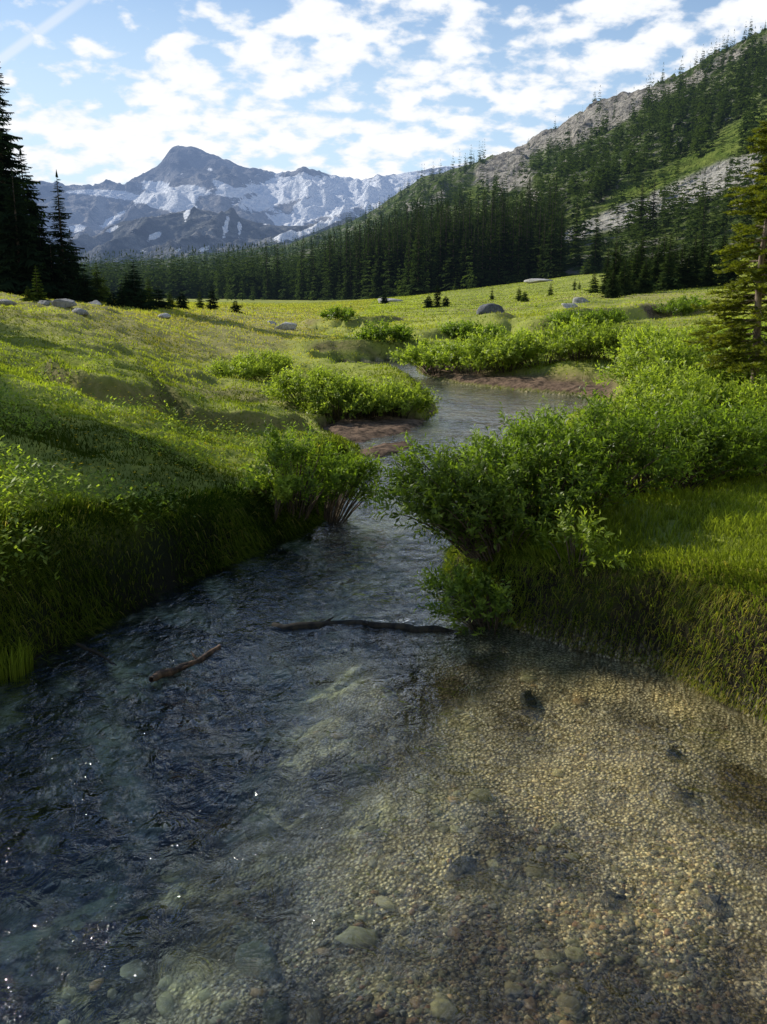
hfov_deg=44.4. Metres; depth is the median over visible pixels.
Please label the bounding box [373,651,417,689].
stream stone
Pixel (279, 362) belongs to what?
willow shrub
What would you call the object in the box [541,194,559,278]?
conifer
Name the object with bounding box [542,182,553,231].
conifer
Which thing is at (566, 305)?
boulder
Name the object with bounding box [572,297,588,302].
boulder
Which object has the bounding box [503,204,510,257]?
conifer
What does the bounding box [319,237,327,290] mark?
conifer
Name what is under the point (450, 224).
conifer
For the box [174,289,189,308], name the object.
young conifer
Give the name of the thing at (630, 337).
willow shrub
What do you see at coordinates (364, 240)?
conifer
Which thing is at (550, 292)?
young conifer
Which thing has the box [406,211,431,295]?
conifer
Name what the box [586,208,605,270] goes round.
conifer
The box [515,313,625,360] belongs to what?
willow shrub
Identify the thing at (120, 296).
young conifer
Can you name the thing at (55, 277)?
spruce
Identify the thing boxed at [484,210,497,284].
conifer
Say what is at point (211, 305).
young conifer
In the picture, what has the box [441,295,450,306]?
young conifer
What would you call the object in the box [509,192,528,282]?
conifer
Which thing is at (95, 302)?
boulder
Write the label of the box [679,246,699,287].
young conifer
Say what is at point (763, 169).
conifer
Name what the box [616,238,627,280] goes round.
young conifer
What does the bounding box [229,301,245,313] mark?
young conifer
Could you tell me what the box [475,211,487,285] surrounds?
conifer
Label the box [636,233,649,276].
young conifer
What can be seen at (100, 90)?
sky
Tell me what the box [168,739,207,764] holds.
stream stone
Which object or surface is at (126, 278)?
young conifer
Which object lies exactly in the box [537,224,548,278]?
conifer
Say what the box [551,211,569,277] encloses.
conifer
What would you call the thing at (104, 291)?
young conifer
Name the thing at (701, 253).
young conifer
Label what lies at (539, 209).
conifer
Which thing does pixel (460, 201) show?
conifer
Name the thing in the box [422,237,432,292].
conifer
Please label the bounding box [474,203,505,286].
conifer
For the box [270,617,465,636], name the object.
sunken log
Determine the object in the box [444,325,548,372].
willow shrub
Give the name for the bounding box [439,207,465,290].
conifer
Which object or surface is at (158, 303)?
young conifer
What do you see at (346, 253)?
conifer
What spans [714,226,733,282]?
young conifer
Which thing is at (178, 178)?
mountain
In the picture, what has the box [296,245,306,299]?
conifer
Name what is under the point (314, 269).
conifer
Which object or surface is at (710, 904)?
stream stone
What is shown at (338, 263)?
conifer
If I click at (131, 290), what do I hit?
young conifer
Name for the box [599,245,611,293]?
young conifer
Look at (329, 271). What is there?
conifer
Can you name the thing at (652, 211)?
conifer
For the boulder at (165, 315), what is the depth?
38.89 m
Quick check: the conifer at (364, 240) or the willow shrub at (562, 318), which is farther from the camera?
the conifer at (364, 240)
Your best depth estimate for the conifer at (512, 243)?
210.67 m
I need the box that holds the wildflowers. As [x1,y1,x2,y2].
[53,367,303,491]
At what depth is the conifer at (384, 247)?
246.57 m
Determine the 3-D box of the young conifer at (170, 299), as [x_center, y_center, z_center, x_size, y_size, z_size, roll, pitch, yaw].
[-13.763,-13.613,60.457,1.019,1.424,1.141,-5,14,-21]
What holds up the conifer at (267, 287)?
on the hillside
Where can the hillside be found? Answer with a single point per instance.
(712, 157)
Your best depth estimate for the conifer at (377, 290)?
235.66 m
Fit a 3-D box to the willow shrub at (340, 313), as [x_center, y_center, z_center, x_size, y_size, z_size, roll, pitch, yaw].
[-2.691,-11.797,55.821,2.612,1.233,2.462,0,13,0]
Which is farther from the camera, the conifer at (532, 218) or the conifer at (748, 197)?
the conifer at (532, 218)
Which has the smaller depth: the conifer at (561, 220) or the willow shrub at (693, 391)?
the willow shrub at (693, 391)
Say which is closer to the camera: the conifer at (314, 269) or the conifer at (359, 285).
the conifer at (359, 285)
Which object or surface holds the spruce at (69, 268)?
on the grass at (378, 311)
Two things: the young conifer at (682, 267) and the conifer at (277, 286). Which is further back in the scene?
the conifer at (277, 286)
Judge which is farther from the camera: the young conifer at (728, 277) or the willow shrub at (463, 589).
the young conifer at (728, 277)
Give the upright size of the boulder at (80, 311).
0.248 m
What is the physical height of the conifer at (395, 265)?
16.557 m
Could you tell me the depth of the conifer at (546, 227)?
203.94 m
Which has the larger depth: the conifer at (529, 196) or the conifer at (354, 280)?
the conifer at (529, 196)
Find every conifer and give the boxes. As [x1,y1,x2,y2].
[19,286,38,300]
[21,266,50,301]
[69,267,102,302]
[89,263,109,302]
[101,274,111,298]
[102,292,126,307]
[113,283,129,305]
[119,273,133,295]
[121,261,149,306]
[130,289,158,310]
[144,277,156,303]
[148,286,172,309]
[165,290,176,307]
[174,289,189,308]
[194,289,205,308]
[204,286,219,309]
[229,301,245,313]
[261,242,274,299]
[271,244,282,299]
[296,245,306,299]
[297,238,308,284]
[306,244,320,299]
[307,241,312,287]
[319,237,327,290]
[320,236,336,299]
[322,234,336,290]
[332,230,337,260]
[333,241,343,299]
[334,237,344,298]
[338,229,352,295]
[342,225,350,265]
[342,229,353,295]
[342,235,348,272]
[345,243,354,299]
[349,233,360,299]
[351,226,357,276]
[351,244,362,299]
[353,225,362,278]
[354,227,367,297]
[357,228,373,298]
[367,240,375,291]
[368,235,385,297]
[369,221,385,298]
[370,231,375,266]
[372,233,386,298]
[378,217,396,297]
[379,216,382,242]
[380,288,388,303]
[381,224,387,273]
[382,222,390,283]
[385,220,395,287]
[385,238,393,291]
[387,233,398,294]
[391,221,401,284]
[392,211,401,250]
[392,211,401,264]
[395,220,406,281]
[395,227,413,288]
[399,216,403,252]
[399,230,407,284]
[400,219,414,282]
[401,230,412,295]
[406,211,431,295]
[409,206,415,245]
[409,222,417,294]
[413,215,425,284]
[414,205,424,248]
[420,223,424,274]
[422,210,429,240]
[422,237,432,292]
[422,296,434,307]
[423,214,427,245]
[424,210,433,266]
[425,231,434,291]
[427,200,436,243]
[427,212,434,266]
[429,280,442,307]
[430,208,447,291]
[430,211,447,291]
[431,218,436,260]
[432,205,447,270]
[432,214,447,272]
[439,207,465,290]
[441,203,457,284]
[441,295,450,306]
[447,212,454,258]
[447,215,455,281]
[449,205,470,285]
[450,205,458,253]
[454,193,462,226]
[454,217,462,276]
[458,220,473,288]
[464,200,478,267]
[466,219,475,266]
[469,229,477,287]
[473,195,482,256]
[473,205,479,241]
[473,227,481,287]
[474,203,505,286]
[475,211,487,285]
[478,201,485,239]
[478,213,485,252]
[479,214,486,254]
[480,192,488,217]
[480,222,491,269]
[483,192,497,239]
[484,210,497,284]
[485,206,490,252]
[486,192,498,234]
[489,287,494,299]
[491,195,513,283]
[492,215,506,284]
[494,193,504,245]
[495,196,512,283]
[496,187,504,234]
[497,182,505,217]
[500,194,512,254]
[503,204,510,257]
[504,203,519,278]
[506,205,515,271]
[507,204,524,283]
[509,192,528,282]
[511,193,518,237]
[513,194,525,262]
[514,286,521,300]
[517,291,528,301]
[520,205,533,281]
[520,209,533,278]
[522,184,530,224]
[524,178,535,214]
[525,211,536,266]
[526,183,532,213]
[527,190,534,240]
[527,209,535,268]
[530,185,538,233]
[530,201,550,274]
[530,203,547,278]
[530,209,547,278]
[531,187,539,238]
[531,217,551,278]
[534,190,542,237]
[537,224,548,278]
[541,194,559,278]
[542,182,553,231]
[545,184,555,239]
[545,219,555,271]
[547,177,554,213]
[547,198,559,262]
[547,285,553,295]
[550,175,565,233]
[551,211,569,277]
[553,195,562,239]
[553,208,567,271]
[557,200,565,255]
[568,193,582,253]
[584,272,600,292]
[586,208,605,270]
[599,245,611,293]
[600,269,623,297]
[603,237,624,294]
[615,256,636,295]
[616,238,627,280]
[625,249,633,283]
[628,178,648,237]
[628,245,641,292]
[632,256,657,293]
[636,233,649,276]
[645,173,660,234]
[647,247,656,275]
[649,239,664,289]
[654,232,686,290]
[659,230,673,272]
[668,237,680,275]
[674,239,697,288]
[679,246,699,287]
[684,234,703,285]
[694,189,709,255]
[694,232,707,281]
[696,237,720,286]
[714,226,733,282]
[717,231,743,285]
[738,166,754,224]
[756,153,766,189]
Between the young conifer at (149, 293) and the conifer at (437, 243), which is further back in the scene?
the conifer at (437, 243)
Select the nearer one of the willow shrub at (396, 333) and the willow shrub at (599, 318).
the willow shrub at (396, 333)
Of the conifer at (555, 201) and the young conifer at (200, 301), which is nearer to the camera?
the young conifer at (200, 301)
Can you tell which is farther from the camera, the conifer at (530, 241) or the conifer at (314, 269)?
the conifer at (314, 269)
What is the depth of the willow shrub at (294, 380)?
17.22 m
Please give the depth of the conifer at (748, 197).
196.13 m
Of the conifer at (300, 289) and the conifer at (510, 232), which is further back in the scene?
the conifer at (300, 289)
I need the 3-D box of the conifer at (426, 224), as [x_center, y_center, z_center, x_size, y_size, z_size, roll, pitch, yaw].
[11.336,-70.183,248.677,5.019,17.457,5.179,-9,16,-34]
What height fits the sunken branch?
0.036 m
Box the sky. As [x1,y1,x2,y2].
[0,0,766,185]
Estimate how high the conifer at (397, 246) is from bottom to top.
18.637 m
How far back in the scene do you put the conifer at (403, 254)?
234.02 m
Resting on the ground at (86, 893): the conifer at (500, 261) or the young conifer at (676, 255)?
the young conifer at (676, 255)
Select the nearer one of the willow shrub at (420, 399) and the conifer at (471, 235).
the willow shrub at (420, 399)
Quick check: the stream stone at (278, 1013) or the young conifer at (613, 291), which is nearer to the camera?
the stream stone at (278, 1013)
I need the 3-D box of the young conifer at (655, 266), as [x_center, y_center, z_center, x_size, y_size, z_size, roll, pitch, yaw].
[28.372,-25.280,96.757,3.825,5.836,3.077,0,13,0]
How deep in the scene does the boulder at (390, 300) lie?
145.28 m
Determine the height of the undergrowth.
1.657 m
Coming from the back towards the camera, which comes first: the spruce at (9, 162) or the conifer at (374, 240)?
the conifer at (374, 240)
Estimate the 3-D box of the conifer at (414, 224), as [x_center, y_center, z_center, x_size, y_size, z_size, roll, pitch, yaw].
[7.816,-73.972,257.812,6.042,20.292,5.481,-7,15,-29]
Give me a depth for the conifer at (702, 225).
187.31 m
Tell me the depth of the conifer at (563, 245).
204.82 m
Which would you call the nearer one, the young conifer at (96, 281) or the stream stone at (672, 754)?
the stream stone at (672, 754)
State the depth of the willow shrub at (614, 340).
24.06 m
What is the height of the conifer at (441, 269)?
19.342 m
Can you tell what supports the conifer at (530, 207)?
on the hillside
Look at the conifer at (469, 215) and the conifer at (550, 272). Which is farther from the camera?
the conifer at (469, 215)
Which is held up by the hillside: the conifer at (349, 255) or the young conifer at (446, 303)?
the conifer at (349, 255)
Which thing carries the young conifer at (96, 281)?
on the ground at (86, 893)
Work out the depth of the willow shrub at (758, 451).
8.28 m
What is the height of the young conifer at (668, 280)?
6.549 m
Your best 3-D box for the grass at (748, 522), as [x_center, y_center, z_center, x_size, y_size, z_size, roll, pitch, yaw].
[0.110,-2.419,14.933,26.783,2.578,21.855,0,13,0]
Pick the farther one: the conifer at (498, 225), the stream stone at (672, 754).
the conifer at (498, 225)
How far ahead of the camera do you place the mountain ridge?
1802.83 m
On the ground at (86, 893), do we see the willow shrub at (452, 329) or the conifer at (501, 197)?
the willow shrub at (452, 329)
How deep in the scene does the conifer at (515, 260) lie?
206.38 m
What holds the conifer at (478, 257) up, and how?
on the hillside
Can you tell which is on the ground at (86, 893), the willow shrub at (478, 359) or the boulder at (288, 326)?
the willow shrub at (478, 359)
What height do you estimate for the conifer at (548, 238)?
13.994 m
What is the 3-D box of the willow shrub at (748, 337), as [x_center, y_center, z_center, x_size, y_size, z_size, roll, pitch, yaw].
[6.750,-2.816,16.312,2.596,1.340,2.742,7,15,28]
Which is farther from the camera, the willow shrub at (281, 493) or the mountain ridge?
the mountain ridge
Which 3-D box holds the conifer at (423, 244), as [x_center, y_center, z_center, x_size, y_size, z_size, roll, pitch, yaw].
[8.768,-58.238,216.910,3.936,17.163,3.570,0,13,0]
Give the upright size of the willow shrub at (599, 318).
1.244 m
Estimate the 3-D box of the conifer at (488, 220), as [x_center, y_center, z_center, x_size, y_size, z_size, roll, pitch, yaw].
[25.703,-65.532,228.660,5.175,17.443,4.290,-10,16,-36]
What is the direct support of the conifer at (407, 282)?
on the grass at (378, 311)
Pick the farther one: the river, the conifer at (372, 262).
the conifer at (372, 262)
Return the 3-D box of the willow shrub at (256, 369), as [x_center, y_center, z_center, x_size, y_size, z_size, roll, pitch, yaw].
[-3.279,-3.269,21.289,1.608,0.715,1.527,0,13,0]
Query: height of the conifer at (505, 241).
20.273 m
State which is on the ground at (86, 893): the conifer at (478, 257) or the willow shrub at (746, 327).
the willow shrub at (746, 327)
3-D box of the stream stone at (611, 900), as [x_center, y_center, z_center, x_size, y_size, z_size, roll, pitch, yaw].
[0.916,1.576,3.789,0.099,0.069,0.118,12,18,43]
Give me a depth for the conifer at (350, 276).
255.42 m
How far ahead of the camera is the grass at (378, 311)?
34.96 m
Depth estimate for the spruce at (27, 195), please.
58.04 m
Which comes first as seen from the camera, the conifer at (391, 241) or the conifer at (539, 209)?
the conifer at (539, 209)
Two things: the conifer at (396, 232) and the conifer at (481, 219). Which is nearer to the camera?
the conifer at (481, 219)
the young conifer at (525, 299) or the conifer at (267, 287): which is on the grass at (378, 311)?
the young conifer at (525, 299)
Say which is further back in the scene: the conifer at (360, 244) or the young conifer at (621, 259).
the conifer at (360, 244)
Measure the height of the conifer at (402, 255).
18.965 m
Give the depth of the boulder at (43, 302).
26.74 m
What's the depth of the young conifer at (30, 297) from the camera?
27.25 m
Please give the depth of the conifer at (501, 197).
285.71 m
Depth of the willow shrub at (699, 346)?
15.05 m
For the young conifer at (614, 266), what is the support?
on the ground at (86, 893)
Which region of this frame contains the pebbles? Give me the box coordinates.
[58,611,766,1023]
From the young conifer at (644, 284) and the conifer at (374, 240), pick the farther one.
the conifer at (374, 240)
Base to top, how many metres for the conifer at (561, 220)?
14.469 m
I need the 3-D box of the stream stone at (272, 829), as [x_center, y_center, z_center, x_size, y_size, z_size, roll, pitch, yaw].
[-0.594,1.589,4.679,0.276,0.166,0.182,7,15,30]
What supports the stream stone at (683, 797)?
on the ground at (86, 893)
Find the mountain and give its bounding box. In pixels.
[14,145,475,241]
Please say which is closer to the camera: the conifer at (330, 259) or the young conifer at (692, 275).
the young conifer at (692, 275)
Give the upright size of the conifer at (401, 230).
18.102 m
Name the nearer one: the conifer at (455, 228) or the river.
the river
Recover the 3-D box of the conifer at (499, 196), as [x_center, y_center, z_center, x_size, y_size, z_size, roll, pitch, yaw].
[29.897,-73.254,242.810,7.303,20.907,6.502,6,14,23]
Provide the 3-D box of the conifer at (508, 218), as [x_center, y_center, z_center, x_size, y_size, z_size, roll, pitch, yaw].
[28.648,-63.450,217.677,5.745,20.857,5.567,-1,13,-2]
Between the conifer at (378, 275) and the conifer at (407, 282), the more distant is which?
the conifer at (378, 275)
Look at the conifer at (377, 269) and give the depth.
236.77 m
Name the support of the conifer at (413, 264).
on the hillside
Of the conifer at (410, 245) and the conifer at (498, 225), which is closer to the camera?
the conifer at (498, 225)
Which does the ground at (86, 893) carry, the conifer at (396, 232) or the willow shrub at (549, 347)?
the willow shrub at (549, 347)
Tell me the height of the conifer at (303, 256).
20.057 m
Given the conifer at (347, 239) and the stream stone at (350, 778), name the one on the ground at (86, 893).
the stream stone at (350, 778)
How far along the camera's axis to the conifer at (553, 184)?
241.09 m
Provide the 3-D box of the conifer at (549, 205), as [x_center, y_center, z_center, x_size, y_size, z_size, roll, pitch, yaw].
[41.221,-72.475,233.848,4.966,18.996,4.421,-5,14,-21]
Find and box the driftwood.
[149,642,221,681]
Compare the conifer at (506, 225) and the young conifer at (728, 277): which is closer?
the young conifer at (728, 277)
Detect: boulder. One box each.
[0,299,16,305]
[38,300,51,304]
[52,298,76,307]
[72,308,88,315]
[89,300,101,305]
[158,313,170,319]
[275,322,296,329]
[378,298,402,302]
[476,303,504,314]
[524,278,553,282]
[561,303,577,308]
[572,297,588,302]
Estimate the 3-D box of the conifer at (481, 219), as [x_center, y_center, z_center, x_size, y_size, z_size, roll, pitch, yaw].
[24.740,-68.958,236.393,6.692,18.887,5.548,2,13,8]
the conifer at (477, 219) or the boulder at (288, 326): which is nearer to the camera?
the boulder at (288, 326)
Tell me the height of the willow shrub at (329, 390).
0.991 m
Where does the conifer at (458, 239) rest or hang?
on the hillside
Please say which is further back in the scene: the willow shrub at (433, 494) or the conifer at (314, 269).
the conifer at (314, 269)
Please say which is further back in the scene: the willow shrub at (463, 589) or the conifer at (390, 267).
the conifer at (390, 267)
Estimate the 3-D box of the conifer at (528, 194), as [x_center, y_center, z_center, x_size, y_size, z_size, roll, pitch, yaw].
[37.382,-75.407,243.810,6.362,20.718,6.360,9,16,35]
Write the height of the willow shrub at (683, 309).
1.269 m
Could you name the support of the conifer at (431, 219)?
on the hillside
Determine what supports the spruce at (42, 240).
on the grass at (378, 311)
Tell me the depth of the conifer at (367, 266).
242.77 m
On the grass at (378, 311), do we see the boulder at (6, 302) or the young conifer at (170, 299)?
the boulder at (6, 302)
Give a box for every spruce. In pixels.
[0,67,56,281]
[0,92,41,281]
[0,167,71,298]
[14,148,65,251]
[30,211,74,280]
[37,232,76,299]
[43,170,88,299]
[64,229,86,291]
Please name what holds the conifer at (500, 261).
on the hillside
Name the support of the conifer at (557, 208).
on the hillside
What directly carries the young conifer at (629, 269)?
on the ground at (86, 893)
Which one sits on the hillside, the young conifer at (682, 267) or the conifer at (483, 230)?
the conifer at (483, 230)
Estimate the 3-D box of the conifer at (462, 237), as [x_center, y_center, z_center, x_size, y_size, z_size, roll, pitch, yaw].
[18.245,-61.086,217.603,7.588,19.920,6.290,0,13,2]
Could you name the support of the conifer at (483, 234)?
on the hillside
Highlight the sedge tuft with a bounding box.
[0,633,37,685]
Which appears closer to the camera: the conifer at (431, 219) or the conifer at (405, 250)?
the conifer at (405, 250)
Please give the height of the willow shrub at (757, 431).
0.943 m
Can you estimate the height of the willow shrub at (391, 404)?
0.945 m
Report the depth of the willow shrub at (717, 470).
7.74 m
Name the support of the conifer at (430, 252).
on the hillside
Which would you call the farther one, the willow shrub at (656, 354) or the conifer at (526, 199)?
the conifer at (526, 199)
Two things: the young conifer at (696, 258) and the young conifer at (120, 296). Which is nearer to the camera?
the young conifer at (120, 296)
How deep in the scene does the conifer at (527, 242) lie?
206.09 m
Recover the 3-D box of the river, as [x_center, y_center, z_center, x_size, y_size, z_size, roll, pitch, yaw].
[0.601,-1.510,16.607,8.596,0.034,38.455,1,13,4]
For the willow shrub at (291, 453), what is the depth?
8.95 m
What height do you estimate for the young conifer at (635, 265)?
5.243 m
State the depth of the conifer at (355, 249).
259.06 m
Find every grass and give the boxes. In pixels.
[0,256,766,523]
[0,300,766,691]
[0,436,766,726]
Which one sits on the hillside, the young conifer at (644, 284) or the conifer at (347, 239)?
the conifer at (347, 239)
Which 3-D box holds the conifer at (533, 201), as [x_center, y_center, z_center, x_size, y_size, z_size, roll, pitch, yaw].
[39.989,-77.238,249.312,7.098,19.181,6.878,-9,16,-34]
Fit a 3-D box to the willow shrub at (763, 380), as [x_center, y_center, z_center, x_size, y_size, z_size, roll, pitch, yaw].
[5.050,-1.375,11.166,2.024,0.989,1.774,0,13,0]
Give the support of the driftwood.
in the river
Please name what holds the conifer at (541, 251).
on the hillside
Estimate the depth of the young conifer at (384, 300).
136.36 m
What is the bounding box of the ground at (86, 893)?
[0,259,766,1023]
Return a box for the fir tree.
[682,120,766,411]
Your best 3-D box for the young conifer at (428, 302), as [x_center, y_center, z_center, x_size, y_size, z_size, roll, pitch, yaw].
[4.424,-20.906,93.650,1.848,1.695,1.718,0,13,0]
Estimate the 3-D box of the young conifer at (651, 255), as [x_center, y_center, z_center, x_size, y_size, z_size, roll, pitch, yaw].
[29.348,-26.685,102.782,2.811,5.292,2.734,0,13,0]
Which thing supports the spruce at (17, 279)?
on the grass at (378, 311)
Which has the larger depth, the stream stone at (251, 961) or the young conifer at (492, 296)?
the young conifer at (492, 296)
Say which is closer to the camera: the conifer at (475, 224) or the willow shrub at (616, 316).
the willow shrub at (616, 316)
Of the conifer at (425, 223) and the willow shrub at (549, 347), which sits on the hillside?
the conifer at (425, 223)
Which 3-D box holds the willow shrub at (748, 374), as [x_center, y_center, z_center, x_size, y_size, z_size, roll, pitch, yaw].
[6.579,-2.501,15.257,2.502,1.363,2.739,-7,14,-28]
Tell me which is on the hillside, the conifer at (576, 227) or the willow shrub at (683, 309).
the conifer at (576, 227)
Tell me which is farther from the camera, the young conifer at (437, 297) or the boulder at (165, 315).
the young conifer at (437, 297)
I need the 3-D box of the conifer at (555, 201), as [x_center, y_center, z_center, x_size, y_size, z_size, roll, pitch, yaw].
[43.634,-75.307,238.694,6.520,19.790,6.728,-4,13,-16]
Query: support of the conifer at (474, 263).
on the hillside
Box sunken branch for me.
[75,642,116,665]
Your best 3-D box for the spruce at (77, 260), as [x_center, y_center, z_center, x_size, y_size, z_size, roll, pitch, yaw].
[-19.931,-15.473,60.146,3.319,5.280,3.723,0,13,0]
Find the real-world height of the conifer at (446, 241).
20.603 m
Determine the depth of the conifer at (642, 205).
224.00 m
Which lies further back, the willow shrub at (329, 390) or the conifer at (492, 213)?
the conifer at (492, 213)
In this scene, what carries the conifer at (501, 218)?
on the hillside
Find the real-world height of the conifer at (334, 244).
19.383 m
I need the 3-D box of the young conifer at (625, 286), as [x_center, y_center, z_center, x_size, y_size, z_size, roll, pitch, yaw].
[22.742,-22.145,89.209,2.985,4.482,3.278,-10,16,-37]
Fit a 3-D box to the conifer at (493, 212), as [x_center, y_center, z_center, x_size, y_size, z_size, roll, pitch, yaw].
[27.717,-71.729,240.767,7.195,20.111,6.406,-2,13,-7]
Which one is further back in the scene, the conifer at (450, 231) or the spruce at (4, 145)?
the conifer at (450, 231)
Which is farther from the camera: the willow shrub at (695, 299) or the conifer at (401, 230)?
the conifer at (401, 230)
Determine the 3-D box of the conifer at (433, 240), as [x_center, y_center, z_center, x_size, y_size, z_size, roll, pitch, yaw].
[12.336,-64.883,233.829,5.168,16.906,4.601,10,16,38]
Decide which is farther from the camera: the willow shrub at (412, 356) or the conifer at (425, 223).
the conifer at (425, 223)
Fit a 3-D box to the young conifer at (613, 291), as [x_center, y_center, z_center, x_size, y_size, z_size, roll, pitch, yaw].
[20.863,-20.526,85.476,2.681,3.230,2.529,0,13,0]
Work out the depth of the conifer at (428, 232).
223.29 m
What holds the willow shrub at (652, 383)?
on the ground at (86, 893)
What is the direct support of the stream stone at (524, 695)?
on the pebbles
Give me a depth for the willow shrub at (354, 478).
9.39 m
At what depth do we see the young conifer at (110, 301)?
48.67 m
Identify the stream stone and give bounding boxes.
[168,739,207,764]
[235,940,281,981]
[243,814,286,842]
[262,998,289,1023]
[341,764,382,786]
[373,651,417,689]
[445,856,476,882]
[520,690,535,716]
[600,890,626,909]
[665,749,680,760]
[674,792,694,802]
[697,894,721,916]
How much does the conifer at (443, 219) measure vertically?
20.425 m
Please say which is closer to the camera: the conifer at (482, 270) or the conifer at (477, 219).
the conifer at (482, 270)
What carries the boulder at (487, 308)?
on the grass at (378, 311)
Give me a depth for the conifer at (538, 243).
202.73 m
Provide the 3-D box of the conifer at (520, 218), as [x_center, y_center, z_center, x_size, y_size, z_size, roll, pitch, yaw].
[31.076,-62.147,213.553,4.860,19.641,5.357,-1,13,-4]
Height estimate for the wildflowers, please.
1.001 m
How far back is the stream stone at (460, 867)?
4.00 m
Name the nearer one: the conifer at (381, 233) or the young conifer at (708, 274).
the young conifer at (708, 274)
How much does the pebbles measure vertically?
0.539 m
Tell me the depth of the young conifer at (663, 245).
102.07 m
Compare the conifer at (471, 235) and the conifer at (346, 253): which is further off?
the conifer at (346, 253)
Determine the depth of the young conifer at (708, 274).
96.58 m
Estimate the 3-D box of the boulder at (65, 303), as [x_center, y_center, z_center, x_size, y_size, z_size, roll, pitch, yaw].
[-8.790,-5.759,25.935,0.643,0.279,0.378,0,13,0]
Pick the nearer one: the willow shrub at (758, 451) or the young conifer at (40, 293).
the willow shrub at (758, 451)
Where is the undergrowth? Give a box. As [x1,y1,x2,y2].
[0,344,322,602]
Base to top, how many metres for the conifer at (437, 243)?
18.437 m
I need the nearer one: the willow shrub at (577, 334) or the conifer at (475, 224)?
the willow shrub at (577, 334)
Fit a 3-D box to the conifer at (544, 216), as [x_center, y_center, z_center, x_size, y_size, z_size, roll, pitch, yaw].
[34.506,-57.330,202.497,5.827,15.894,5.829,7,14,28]
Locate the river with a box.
[0,360,766,1023]
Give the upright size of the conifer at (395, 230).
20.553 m
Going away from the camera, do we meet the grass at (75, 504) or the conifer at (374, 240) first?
the grass at (75, 504)
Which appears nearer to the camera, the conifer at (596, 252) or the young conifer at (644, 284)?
the young conifer at (644, 284)
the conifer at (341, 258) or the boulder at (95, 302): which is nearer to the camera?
the boulder at (95, 302)
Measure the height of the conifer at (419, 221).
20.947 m
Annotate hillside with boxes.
[79,28,766,299]
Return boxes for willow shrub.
[204,352,274,379]
[224,455,305,521]
[230,345,297,380]
[236,417,349,520]
[259,363,350,407]
[286,370,386,423]
[294,437,391,525]
[317,303,358,322]
[331,373,412,419]
[344,318,420,342]
[364,374,442,419]
[369,423,577,561]
[386,335,469,374]
[410,555,515,638]
[417,332,523,373]
[438,316,486,339]
[442,401,641,531]
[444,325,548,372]
[461,316,504,339]
[490,321,590,368]
[493,379,711,501]
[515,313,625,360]
[521,493,631,575]
[538,309,579,327]
[545,387,766,494]
[561,304,608,325]
[564,317,650,359]
[592,305,631,324]
[592,324,743,390]
[598,352,736,418]
[600,321,721,362]
[624,364,766,423]
[627,385,766,484]
[645,321,766,397]
[651,298,696,315]
[667,315,764,344]
[675,294,710,311]
[702,316,766,384]
[704,392,766,477]
[711,316,766,333]
[713,325,766,389]
[734,367,766,411]
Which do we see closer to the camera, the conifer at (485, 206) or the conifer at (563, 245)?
the conifer at (563, 245)
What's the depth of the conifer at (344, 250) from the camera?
282.02 m
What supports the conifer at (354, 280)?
on the hillside
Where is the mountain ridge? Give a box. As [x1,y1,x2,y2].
[46,206,354,264]
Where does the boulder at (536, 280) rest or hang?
on the grass at (378, 311)
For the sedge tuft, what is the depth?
5.61 m
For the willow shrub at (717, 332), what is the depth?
21.27 m
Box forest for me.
[55,19,766,300]
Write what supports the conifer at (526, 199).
on the hillside
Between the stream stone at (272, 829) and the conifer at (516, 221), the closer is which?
the stream stone at (272, 829)
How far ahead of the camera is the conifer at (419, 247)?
215.47 m
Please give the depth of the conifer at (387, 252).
240.78 m
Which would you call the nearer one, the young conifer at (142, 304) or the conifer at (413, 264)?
the young conifer at (142, 304)
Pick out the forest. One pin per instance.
(240, 281)
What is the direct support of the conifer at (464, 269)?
on the hillside
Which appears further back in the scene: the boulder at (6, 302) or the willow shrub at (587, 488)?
the boulder at (6, 302)
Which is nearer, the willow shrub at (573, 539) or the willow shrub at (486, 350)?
the willow shrub at (573, 539)
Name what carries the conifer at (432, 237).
on the hillside
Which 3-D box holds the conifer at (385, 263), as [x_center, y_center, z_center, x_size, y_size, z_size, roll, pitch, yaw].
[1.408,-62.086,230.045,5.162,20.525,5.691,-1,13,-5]
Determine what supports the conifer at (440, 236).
on the hillside
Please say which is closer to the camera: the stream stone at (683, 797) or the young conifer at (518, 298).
the stream stone at (683, 797)
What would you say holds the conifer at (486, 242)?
on the hillside
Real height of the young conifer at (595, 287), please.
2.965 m
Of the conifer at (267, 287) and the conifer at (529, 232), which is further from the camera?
the conifer at (267, 287)
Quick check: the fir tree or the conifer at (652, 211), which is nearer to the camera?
the fir tree
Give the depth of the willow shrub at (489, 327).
41.57 m
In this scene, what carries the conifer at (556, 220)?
on the hillside
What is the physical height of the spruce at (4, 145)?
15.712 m
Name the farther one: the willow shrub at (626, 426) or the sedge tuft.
the willow shrub at (626, 426)
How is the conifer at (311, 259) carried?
on the hillside
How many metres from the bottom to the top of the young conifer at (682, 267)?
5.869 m
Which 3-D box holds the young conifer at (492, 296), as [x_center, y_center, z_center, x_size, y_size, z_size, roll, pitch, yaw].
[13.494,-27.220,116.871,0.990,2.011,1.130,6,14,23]
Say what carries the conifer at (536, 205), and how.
on the hillside

